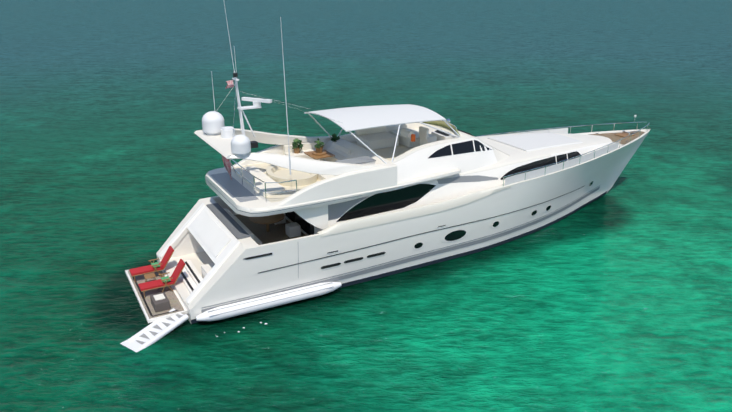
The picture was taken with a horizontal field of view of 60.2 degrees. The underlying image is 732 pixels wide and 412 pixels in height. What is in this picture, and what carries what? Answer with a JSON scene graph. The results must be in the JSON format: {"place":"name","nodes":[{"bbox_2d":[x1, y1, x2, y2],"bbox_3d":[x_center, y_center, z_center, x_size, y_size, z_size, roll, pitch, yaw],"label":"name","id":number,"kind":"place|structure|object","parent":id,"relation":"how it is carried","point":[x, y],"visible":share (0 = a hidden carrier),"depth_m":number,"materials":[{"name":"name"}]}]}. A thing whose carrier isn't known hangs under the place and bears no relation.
{"place":"outdoors","nodes":[
{"label":"outdoors","id":0,"kind":"place"},
{"bbox_2d":[125,206,235,322],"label":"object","id":1,"kind":"object","parent":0,"point":[214,237],"visible":0.35,"depth_m":25.47,"materials":[{"name":"white plastic"}]},
{"bbox_2d":[225,80,233,88],"bbox_3d":[-5.335,-4.758,24.672,0.348,0.340,0.112,-11,23,-27],"label":"flag","id":2,"kind":"object","parent":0,"point":[230,83],"visible":0.88,"depth_m":24.69,"materials":[{"name":"fabric"}]},
{"bbox_2d":[211,126,457,201],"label":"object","id":3,"kind":"object","parent":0,"point":[375,138],"visible":0.67,"depth_m":27.69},
{"bbox_2d":[0,0,731,411],"bbox_3d":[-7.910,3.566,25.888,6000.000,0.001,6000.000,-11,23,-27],"label":"water","id":4,"kind":"structure","parent":0,"point":[616,296],"depth_m":35.03,"materials":[{"name":"teal liquid"}]},
{"bbox_2d":[156,129,649,323],"bbox_3d":[4.515,0.007,31.969,28.460,4.669,6.700,-11,23,-27],"label":"hull","id":5,"kind":"object","parent":4,"relation":"on","point":[236,276],"visible":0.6,"depth_m":27.30,"materials":[{"name":"white"}]},
{"bbox_2d":[120,308,188,352],"bbox_3d":[-7.638,4.523,22.908,0.950,0.546,2.322,14,24,33],"label":"boarding gangway","id":6,"kind":"object","parent":5,"relation":"attached to","point":[152,333],"visible":0.81,"depth_m":22.78,"materials":[{"name":"white metal"}]},
{"bbox_2d":[159,187,361,304],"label":"hull trim","id":7,"kind":"structure","parent":5,"relation":"on","point":[230,223],"depth_m":25.02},
{"bbox_2d":[128,270,183,318],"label":"platform deck","id":8,"kind":"structure","parent":7,"relation":"on","point":[175,304],"depth_m":24.85,"materials":[{"name":"brown wood"}]},
{"bbox_2d":[129,246,184,311],"bbox_3d":[-8.190,2.849,25.200,1.884,1.102,3.527,-11,23,-27],"label":"deck furniture","id":9,"kind":"object","parent":8,"relation":"on","point":[160,302],"visible":0.98,"depth_m":25.19,"materials":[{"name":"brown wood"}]},
{"bbox_2d":[196,282,341,320],"bbox_3d":[-3.650,3.687,24.577,5.907,0.480,0.545,-10,23,-26],"label":"fender tube","id":10,"kind":"object","parent":5,"relation":"attached to","point":[259,303],"visible":1,"depth_m":24.27,"materials":[{"name":"white plastic"}]},
{"bbox_2d":[224,208,313,244],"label":"aft deck","id":11,"kind":"structure","parent":5,"relation":"on","point":[262,230],"depth_m":27.02,"materials":[{"name":"beige"}]},
{"bbox_2d":[201,140,599,312],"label":"windows","id":12,"kind":"structure","parent":5,"relation":"attached to","point":[389,200],"depth_m":27.32,"materials":[{"name":"black glass"}]},
{"bbox_2d":[205,123,612,235],"bbox_3d":[3.834,-2.014,30.818,22.300,3.662,6.040,-11,23,-27],"label":"superstructure","id":13,"kind":"object","parent":5,"relation":"on","point":[414,166],"visible":0.58,"depth_m":27.41,"materials":[{"name":"beige"}]},
{"bbox_2d":[221,155,231,179],"bbox_3d":[-5.768,-1.729,26.188,0.388,1.652,0.198,-11,23,-27],"label":"flag","id":14,"kind":"object","parent":13,"relation":"attached to","point":[227,163],"visible":0.74,"depth_m":26.19,"materials":[{"name":"red fabric"}]},
{"bbox_2d":[194,129,391,174],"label":"radar arch","id":15,"kind":"structure","parent":13,"relation":"on","point":[220,145],"depth_m":24.66,"materials":[{"name":"beige"}]},
{"bbox_2d":[202,4,341,174],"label":"mast domes","id":16,"kind":"structure","parent":15,"relation":"on","point":[213,124],"depth_m":25.03,"materials":[{"name":"white plastic"}]},
{"bbox_2d":[231,141,417,202],"bbox_3d":[-0.685,-1.990,28.138,9.550,0.581,5.240,-11,23,-27],"label":"seating","id":17,"kind":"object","parent":13,"relation":"on","point":[387,152],"depth_m":28.13,"materials":[{"name":"beige"}]},
{"bbox_2d":[292,133,339,153],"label":"plants","id":18,"kind":"object","parent":17,"relation":"on","point":[297,147],"visible":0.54,"depth_m":28.68,"materials":[{"name":"green plant"}]},
{"bbox_2d":[304,104,460,163],"bbox_3d":[0.830,-3.540,28.467,6.020,1.730,5.157,-11,23,-27],"label":"bimini","id":19,"kind":"object","parent":13,"relation":"on","point":[357,118],"visible":0.96,"depth_m":27.21,"materials":[{"name":"white fabric"}]},
{"bbox_2d":[229,115,635,201],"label":"fly rails","id":20,"kind":"object","parent":13,"relation":"on","point":[442,123],"visible":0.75,"depth_m":26.18,"materials":[{"name":"metal"}]},
{"bbox_2d":[317,184,510,236],"bbox_3d":[0.822,-0.863,29.450,9.600,0.596,6.730,-11,23,-27],"label":"side bulwark","id":21,"kind":"object","parent":5,"relation":"on","point":[381,219],"visible":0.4,"depth_m":26.39,"materials":[{"name":"beige"}]},
{"bbox_2d":[457,129,644,153],"bbox_3d":[10.248,-3.916,33.932,14.209,2.296,5.929,-11,23,-27],"label":"foredeck","id":22,"kind":"object","parent":5,"relation":"on","point":[530,142],"visible":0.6,"depth_m":33.45,"materials":[{"name":"white wood"}]},
{"bbox_2d":[475,122,649,185],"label":"rails","id":23,"kind":"object","parent":5,"relation":"on","point":[545,170],"visible":0.62,"depth_m":31.37,"materials":[{"name":"silver metal"}]}
]}

